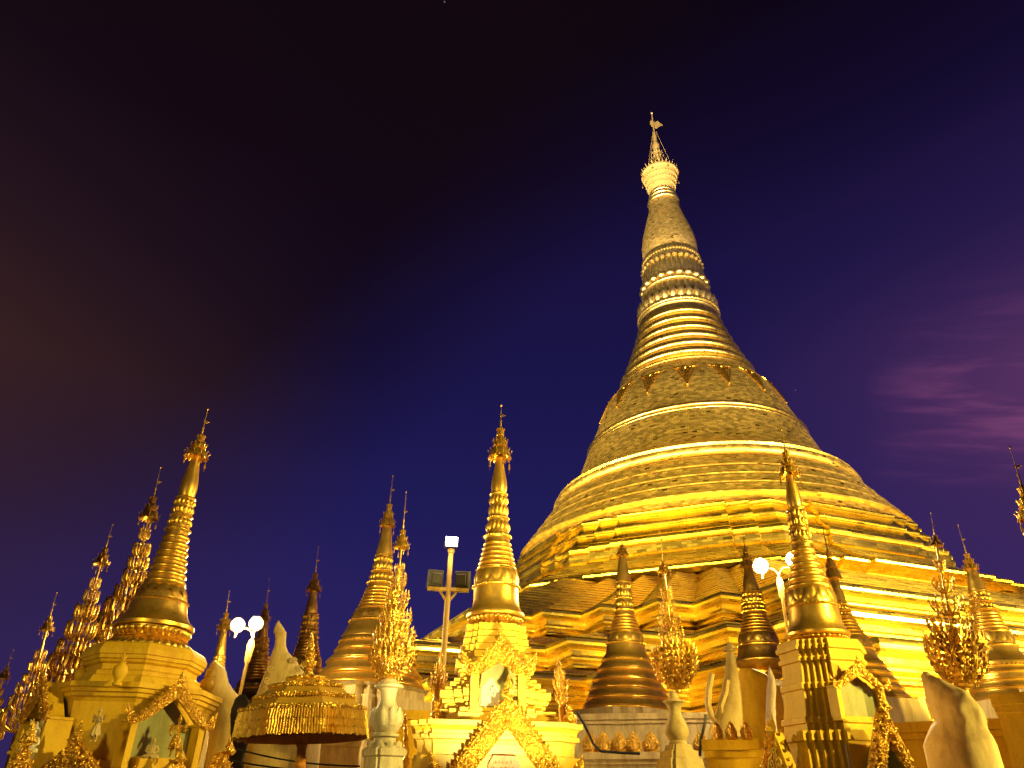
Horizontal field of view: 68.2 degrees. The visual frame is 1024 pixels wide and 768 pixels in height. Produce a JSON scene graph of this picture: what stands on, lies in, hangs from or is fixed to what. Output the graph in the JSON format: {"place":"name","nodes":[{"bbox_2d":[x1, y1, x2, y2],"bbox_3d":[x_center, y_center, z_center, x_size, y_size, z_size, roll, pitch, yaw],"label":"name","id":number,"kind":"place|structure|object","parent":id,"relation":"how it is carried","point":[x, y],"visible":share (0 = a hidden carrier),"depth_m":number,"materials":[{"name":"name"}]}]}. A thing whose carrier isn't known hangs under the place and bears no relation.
{"place":"outdoors","nodes":[
{"label":"outdoors","id":0,"kind":"place"},
{"bbox_2d":[319,740,361,767],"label":"terrace wall","id":1,"kind":"structure","parent":0,"point":[344,753],"depth_m":12.75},
{"bbox_2d":[396,710,430,767],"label":"shrine wall","id":2,"kind":"structure","parent":0,"point":[416,714],"depth_m":13.58,"materials":[{"name":"gold metal"}]},
{"bbox_2d":[0,0,1023,767],"label":"sky","id":3,"kind":"structure","parent":0,"point":[349,234],"materials":[{"name":"blue"}]},
{"bbox_2d":[574,751,706,767],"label":"terrace wall","id":4,"kind":"structure","parent":0,"point":[610,760],"depth_m":18.54,"materials":[{"name":"beige stone"}]},
{"bbox_2d":[581,731,596,751],"bbox_3d":[1.994,9.023,19.087,0.395,0.514,0.391,15,-33,-25],"label":"leaf ornament","id":5,"kind":"object","parent":4,"relation":"on","point":[587,745],"visible":0.74,"depth_m":18.99,"materials":[{"name":"gold metal"}]},
{"bbox_2d":[597,731,611,751],"bbox_3d":[2.331,9.008,19.056,0.395,0.513,0.391,15,-33,-24],"label":"leaf ornament","id":6,"kind":"object","parent":4,"relation":"on","point":[604,741],"visible":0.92,"depth_m":18.98,"materials":[{"name":"gold metal"}]},
{"bbox_2d":[576,711,639,754],"bbox_3d":[2.352,8.601,18.640,1.519,0.993,0.082,-3,-30,6],"label":"power cable","id":7,"kind":"object","parent":4,"relation":"attached to","point":[597,747],"visible":1,"depth_m":18.45,"materials":[{"name":"black rubber"}]},
{"bbox_2d":[611,731,626,751],"bbox_3d":[2.726,8.987,19.013,0.394,0.511,0.390,14,-32,-23],"label":"leaf ornament","id":8,"kind":"object","parent":4,"relation":"on","point":[619,742],"visible":0.98,"depth_m":18.92,"materials":[{"name":"gold metal"}]},
{"bbox_2d":[626,731,642,751],"bbox_3d":[3.079,8.966,18.968,0.394,0.510,0.390,13,-32,-22],"label":"leaf ornament","id":9,"kind":"object","parent":4,"relation":"on","point":[634,742],"visible":0.97,"depth_m":18.88,"materials":[{"name":"gold metal"}]},
{"bbox_2d":[643,731,659,751],"bbox_3d":[3.506,8.937,18.907,0.393,0.508,0.389,12,-32,-21],"label":"leaf ornament","id":10,"kind":"object","parent":4,"relation":"on","point":[651,742],"visible":0.98,"depth_m":18.83,"materials":[{"name":"gold metal"}]},
{"bbox_2d":[692,731,706,750],"bbox_3d":[4.705,8.835,18.690,0.390,0.502,0.386,10,-31,-17],"label":"leaf ornament","id":11,"kind":"object","parent":4,"relation":"on","point":[695,743],"visible":0.37,"depth_m":18.71,"materials":[{"name":"gold metal"}]},
{"bbox_2d":[699,714,706,755],"bbox_3d":[4.612,8.481,18.270,0.307,0.923,0.068,-6,-30,11],"label":"power cable","id":12,"kind":"object","parent":4,"relation":"attached to","point":[702,734],"visible":0.89,"depth_m":18.26,"materials":[{"name":"black rubber"}]},
{"bbox_2d":[893,718,1012,767],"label":"shrine wall","id":13,"kind":"structure","parent":0,"point":[913,735],"depth_m":12.54,"materials":[{"name":"gold metal"}]},
{"bbox_2d":[989,692,1023,767],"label":"shrine wall","id":14,"kind":"structure","parent":0,"point":[1009,708],"depth_m":10.96,"materials":[{"name":"gold metal"}]},
{"label":"ground","id":15,"kind":"structure","parent":0,"visible":0},
{"bbox_2d":[0,649,13,739],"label":"golden tree","id":16,"kind":"object","parent":15,"relation":"on","point":[4,674],"visible":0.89,"depth_m":15.83,"materials":[{"name":"gold metal"}]},
{"bbox_2d":[8,718,37,767],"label":"gable ornament","id":17,"kind":"object","parent":15,"relation":"on","point":[28,738],"visible":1,"depth_m":8.14,"materials":[{"name":"gold metal"}]},
{"bbox_2d":[7,729,23,754],"bbox_3d":[-5.680,4.124,8.723,0.185,0.277,0.109,12,-32,-20],"label":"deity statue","id":18,"kind":"object","parent":17,"relation":"on","point":[18,745],"visible":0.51,"depth_m":8.69,"materials":[{"name":"gold metal"}]},
{"bbox_2d":[17,722,39,752],"bbox_3d":[-5.481,4.031,8.639,0.224,0.336,0.132,3,-30,-5],"label":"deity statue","id":19,"kind":"object","parent":17,"relation":"on","point":[33,748],"visible":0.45,"depth_m":8.59,"materials":[{"name":"white stone"}]},
{"bbox_2d":[0,592,56,767],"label":"golden tree","id":20,"kind":"object","parent":15,"relation":"on","point":[36,667],"visible":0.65,"depth_m":13.58,"materials":[{"name":"gold metal"}]},
{"bbox_2d":[30,719,52,759],"bbox_3d":[-6.038,5.519,9.201,0.333,2.648,0.435,9,-31,-16],"label":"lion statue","id":21,"kind":"object","parent":15,"relation":"on","point":[39,731],"visible":0.16,"depth_m":9.63,"materials":[{"name":"white stone"}]},
{"bbox_2d":[33,524,112,690],"bbox_3d":[-8.723,6.071,14.645,1.114,7.030,1.112,17,-33,-24],"label":"golden tree","id":22,"kind":"object","parent":15,"relation":"on","point":[72,658],"visible":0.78,"depth_m":15.12,"materials":[{"name":"gold metal"}]},
{"bbox_2d":[94,601,116,644],"bbox_3d":[-7.595,6.381,13.229,0.529,5.099,0.530,15,-33,-23],"label":"golden tree","id":23,"kind":"object","parent":15,"relation":"on","point":[103,638],"visible":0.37,"depth_m":14.13,"materials":[{"name":"gold metal"}]},
{"bbox_2d":[6,408,236,767],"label":"stupa","id":24,"kind":"object","parent":15,"relation":"on","point":[153,696],"visible":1,"depth_m":10.32,"materials":[{"name":"gold metal"}]},
{"bbox_2d":[74,662,86,678],"bbox_3d":[-6.164,4.125,10.816,0.170,0.357,0.170,15,-33,-24],"label":"flower vase","id":25,"kind":"object","parent":24,"relation":"on","point":[79,671],"visible":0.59,"depth_m":10.76,"materials":[{"name":"gold metal"}]},
{"bbox_2d":[88,706,106,741],"bbox_3d":[-5.071,4.163,9.254,0.162,0.404,0.143,16,-33,-26],"label":"deity statue","id":26,"kind":"object","parent":24,"relation":"on","point":[95,731],"visible":1,"depth_m":9.22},
{"bbox_2d":[112,653,127,685],"bbox_3d":[-5.170,3.762,9.993,0.188,0.421,0.188,14,-32,-22],"label":"flower vase","id":27,"kind":"object","parent":24,"relation":"on","point":[120,672],"visible":1,"depth_m":9.92,"materials":[{"name":"gold metal"}]},
{"bbox_2d":[141,738,158,758],"bbox_3d":[-4.548,4.606,9.556,0.210,0.236,0.124,6,-30,-10],"label":"deity statue","id":28,"kind":"object","parent":24,"relation":"on","point":[151,754],"visible":1,"depth_m":9.53,"materials":[{"name":"gold metal"}]},
{"bbox_2d":[167,714,188,756],"bbox_3d":[-4.333,4.543,9.789,0.243,0.506,0.164,-11,-31,19],"label":"deity statue","id":29,"kind":"object","parent":24,"relation":"on","point":[175,743],"visible":0.88,"depth_m":9.77,"materials":[{"name":"gold metal"}]},
{"bbox_2d":[200,668,213,692],"bbox_3d":[-4.675,4.584,11.589,0.218,0.460,0.218,11,-31,-18],"label":"flower vase","id":30,"kind":"object","parent":24,"relation":"on","point":[207,683],"visible":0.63,"depth_m":11.52,"materials":[{"name":"gold metal"}]},
{"bbox_2d":[228,759,281,767],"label":"power cable","id":31,"kind":"object","parent":24,"relation":"attached to","point":[253,764],"visible":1,"depth_m":10.66,"materials":[{"name":"black rubber"}]},
{"bbox_2d":[225,746,359,766],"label":"power cable","id":32,"kind":"object","parent":24,"relation":"attached to","point":[294,760],"visible":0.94,"depth_m":10.80,"materials":[{"name":"black rubber"}]},
{"bbox_2d":[93,466,160,642],"bbox_3d":[-8.500,5.886,16.216,1.223,8.898,1.216,13,-32,-23],"label":"golden tree","id":33,"kind":"object","parent":15,"relation":"on","point":[149,514],"visible":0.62,"depth_m":16.97,"materials":[{"name":"gold metal"}]},
{"bbox_2d":[198,590,230,767],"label":"stupa","id":34,"kind":"object","parent":15,"relation":"on","point":[223,628],"visible":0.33,"depth_m":18.37,"materials":[{"name":"gold metal"}]},
{"bbox_2d":[204,660,236,767],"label":"guardian beast","id":35,"kind":"object","parent":15,"relation":"on","point":[218,736],"visible":0.59,"depth_m":11.80,"materials":[{"name":"beige stone"}]},
{"bbox_2d":[229,694,249,767],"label":"statue","id":36,"kind":"object","parent":15,"relation":"on","point":[242,700],"visible":0.59,"depth_m":11.02,"materials":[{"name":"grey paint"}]},
{"bbox_2d":[230,616,263,694],"bbox_3d":[-6.126,7.603,15.760,0.708,5.455,0.297,12,-32,-14],"label":"lamp post","id":37,"kind":"object","parent":15,"relation":"on","point":[237,625],"visible":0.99,"depth_m":16.87,"materials":[{"name":"metal"}]},
{"bbox_2d":[233,578,270,702],"bbox_3d":[-7.772,10.010,22.842,2.137,8.322,2.136,-14,-33,24],"label":"stupa","id":38,"kind":"object","parent":15,"relation":"on","point":[257,666],"visible":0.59,"depth_m":23.32,"materials":[{"name":"gold metal"}]},
{"bbox_2d":[245,621,320,767],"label":"guardian beast","id":39,"kind":"object","parent":15,"relation":"on","point":[283,664],"visible":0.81,"depth_m":11.82,"materials":[{"name":"beige stone"}]},
{"bbox_2d":[231,630,368,767],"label":"ceremonial umbrella","id":40,"kind":"object","parent":15,"relation":"on","point":[304,710],"visible":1,"depth_m":7.32,"materials":[{"name":"metal"}]},
{"bbox_2d":[292,546,322,674],"bbox_3d":[-5.965,8.985,21.625,2.159,8.885,2.159,-16,-33,26],"label":"stupa","id":41,"kind":"object","parent":15,"relation":"on","point":[309,621],"visible":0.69,"depth_m":22.40,"materials":[{"name":"gold metal"}]},
{"bbox_2d":[318,475,430,767],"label":"stupa","id":42,"kind":"object","parent":15,"relation":"on","point":[347,662],"visible":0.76,"depth_m":19.01,"materials":[{"name":"gold metal"}]},
{"bbox_2d":[361,678,406,767],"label":"white vase","id":43,"kind":"object","parent":15,"relation":"on","point":[384,749],"visible":1,"depth_m":9.79,"materials":[{"name":"stone"}]},
{"bbox_2d":[367,491,416,680],"bbox_3d":[-1.632,2.825,10.893,0.675,2.728,0.664,5,-30,-7],"label":"golden tree","id":44,"kind":"object","parent":43,"relation":"in","point":[393,649],"visible":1,"depth_m":10.44,"materials":[{"name":"gold metal"}]},
{"bbox_2d":[403,711,409,767],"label":"finial post","id":45,"kind":"object","parent":15,"relation":"on","point":[406,761],"visible":0.94,"depth_m":11.29,"materials":[{"name":"gold metal"}]},
{"bbox_2d":[430,645,447,718],"bbox_3d":[-1.198,5.817,10.999,0.280,3.906,0.283,5,-30,-3],"label":"golden tree","id":46,"kind":"object","parent":15,"relation":"on","point":[438,685],"visible":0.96,"depth_m":11.64,"materials":[{"name":"gold metal"}]},
{"bbox_2d":[426,536,470,708],"bbox_3d":[-1.408,6.298,14.773,0.957,6.784,0.393,4,-30,-3],"label":"lamp post","id":47,"kind":"object","parent":15,"relation":"on","point":[434,581],"visible":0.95,"depth_m":15.86,"materials":[{"name":"metal"}]},
{"bbox_2d":[411,404,583,767],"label":"shrine stupa","id":48,"kind":"object","parent":15,"relation":"on","point":[494,700],"visible":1,"depth_m":10.44,"materials":[{"name":"gold metal"}]},
{"bbox_2d":[430,700,442,718],"bbox_3d":[-1.042,4.569,10.458,0.175,0.387,0.176,3,-30,-5],"label":"flower vase","id":49,"kind":"object","parent":48,"relation":"on","point":[436,712],"visible":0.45,"depth_m":10.41,"materials":[{"name":"gold metal"}]},
{"bbox_2d":[563,704,576,723],"bbox_3d":[0.801,4.612,10.456,0.198,0.346,0.198,-2,-30,4],"label":"flower vase","id":50,"kind":"object","parent":48,"relation":"on","point":[570,717],"visible":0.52,"depth_m":10.40,"materials":[{"name":"gold metal"}]},
{"bbox_2d":[552,654,569,721],"bbox_3d":[0.875,5.896,10.992,0.276,3.778,0.291,-6,-30,1],"label":"golden tree","id":51,"kind":"object","parent":15,"relation":"on","point":[561,702],"visible":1,"depth_m":11.60,"materials":[{"name":"gold metal"}]},
{"bbox_2d":[571,534,668,713],"bbox_3d":[3.559,9.710,24.099,3.439,10.172,3.440,20,-35,-31],"label":"stupa","id":52,"kind":"object","parent":15,"relation":"on","point":[625,679],"visible":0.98,"depth_m":23.61,"materials":[{"name":"gold metal"}]},
{"bbox_2d":[574,712,713,751],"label":"terrace wall","id":53,"kind":"structure","parent":15,"relation":"on","point":[640,725],"depth_m":20.71,"materials":[{"name":"beige stone"}]},
{"bbox_2d":[656,691,704,767],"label":"white vase","id":54,"kind":"object","parent":15,"relation":"on","point":[678,752],"visible":1,"depth_m":10.05,"materials":[{"name":"white stone"}]},
{"bbox_2d":[649,515,698,692],"bbox_3d":[2.280,3.134,11.058,0.702,2.560,0.709,-6,-30,10],"label":"golden tree","id":55,"kind":"object","parent":54,"relation":"in","point":[672,679],"visible":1,"depth_m":10.49,"materials":[{"name":"gold metal"}]},
{"bbox_2d":[410,112,1023,721],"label":"great pagoda","id":56,"kind":"object","parent":15,"relation":"on","point":[688,442],"visible":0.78,"depth_m":70.19,"materials":[{"name":"gold metal"}]},
{"bbox_2d":[705,642,742,738],"bbox_3d":[3.608,6.466,12.472,0.700,4.248,0.525,-7,-30,13],"label":"corner pinnacle","id":57,"kind":"object","parent":15,"relation":"on","point":[729,705],"visible":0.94,"depth_m":12.93,"materials":[{"name":"beige stone"}]},
{"bbox_2d":[701,738,766,767],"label":"shrine wall","id":58,"kind":"structure","parent":15,"relation":"on","point":[737,753],"depth_m":11.95,"materials":[{"name":"gold metal"}]},
{"bbox_2d":[710,720,722,739],"bbox_3d":[3.185,5.383,11.783,0.201,0.286,0.315,-7,-30,12],"label":"leaf ornament","id":59,"kind":"object","parent":58,"relation":"on","point":[716,731],"visible":1,"depth_m":11.80,"materials":[{"name":"gold metal"}]},
{"bbox_2d":[725,720,736,739],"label":"leaf ornament","id":60,"kind":"object","parent":58,"relation":"on","point":[730,732],"visible":1,"depth_m":11.74,"materials":[{"name":"gold metal"}]},
{"bbox_2d":[740,720,752,739],"bbox_3d":[3.611,5.335,11.680,0.199,0.283,0.314,-8,-30,14],"label":"leaf ornament","id":61,"kind":"object","parent":58,"relation":"on","point":[746,731],"visible":1,"depth_m":11.69,"materials":[{"name":"gold metal"}]},
{"bbox_2d":[736,531,783,698],"bbox_3d":[7.146,8.651,21.431,2.026,9.288,2.026,15,-33,-24],"label":"stupa","id":62,"kind":"object","parent":15,"relation":"on","point":[758,640],"visible":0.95,"depth_m":21.82,"materials":[{"name":"gold metal"}]},
{"bbox_2d":[739,668,783,737],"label":"dark shrine wall","id":63,"kind":"structure","parent":15,"relation":"on","point":[753,684],"depth_m":13.04,"materials":[{"name":"gold metal"}]},
{"bbox_2d":[759,719,772,767],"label":"gable ornament","id":64,"kind":"object","parent":15,"relation":"on","point":[764,758],"visible":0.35,"depth_m":10.92,"materials":[{"name":"gold metal"}]},
{"bbox_2d":[765,666,776,736],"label":"stone spire","id":65,"kind":"structure","parent":15,"relation":"on","point":[771,696],"depth_m":12.03,"materials":[{"name":"beige stone"}]},
{"bbox_2d":[753,552,791,641],"bbox_3d":[6.303,7.175,16.549,1.140,7.029,0.344,-9,-31,17],"label":"lamp post","id":66,"kind":"object","parent":15,"relation":"on","point":[761,566],"visible":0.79,"depth_m":18.00,"materials":[{"name":"metal"}]},
{"bbox_2d":[766,428,916,767],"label":"shrine stupa","id":67,"kind":"object","parent":15,"relation":"on","point":[837,707],"visible":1,"depth_m":10.06,"materials":[{"name":"gold metal"}]},
{"bbox_2d":[817,504,930,722],"bbox_3d":[10.656,8.893,23.475,3.149,10.899,3.149,11,-31,-19],"label":"stupa","id":68,"kind":"object","parent":15,"relation":"on","point":[904,705],"visible":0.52,"depth_m":22.64,"materials":[{"name":"gold metal"}]},
{"bbox_2d":[921,512,989,692],"bbox_3d":[6.619,4.705,11.006,0.898,5.891,0.883,-11,-31,28],"label":"golden tree","id":69,"kind":"object","parent":15,"relation":"on","point":[956,672],"visible":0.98,"depth_m":11.24,"materials":[{"name":"gold metal"}]},
{"bbox_2d":[924,671,1001,767],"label":"weathered statue","id":70,"kind":"object","parent":15,"relation":"on","point":[958,736],"visible":1,"depth_m":10.28,"materials":[{"name":"beige stone"}]},
{"bbox_2d":[957,524,1023,718],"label":"stupa","id":71,"kind":"object","parent":15,"relation":"on","point":[1005,667],"visible":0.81,"depth_m":18.39,"materials":[{"name":"gold metal"}]},
{"bbox_2d":[1009,446,1023,691],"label":"stupa","id":72,"kind":"object","parent":15,"relation":"on","point":[1020,489],"visible":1,"depth_m":14.59,"materials":[{"name":"gold metal"}]}
]}

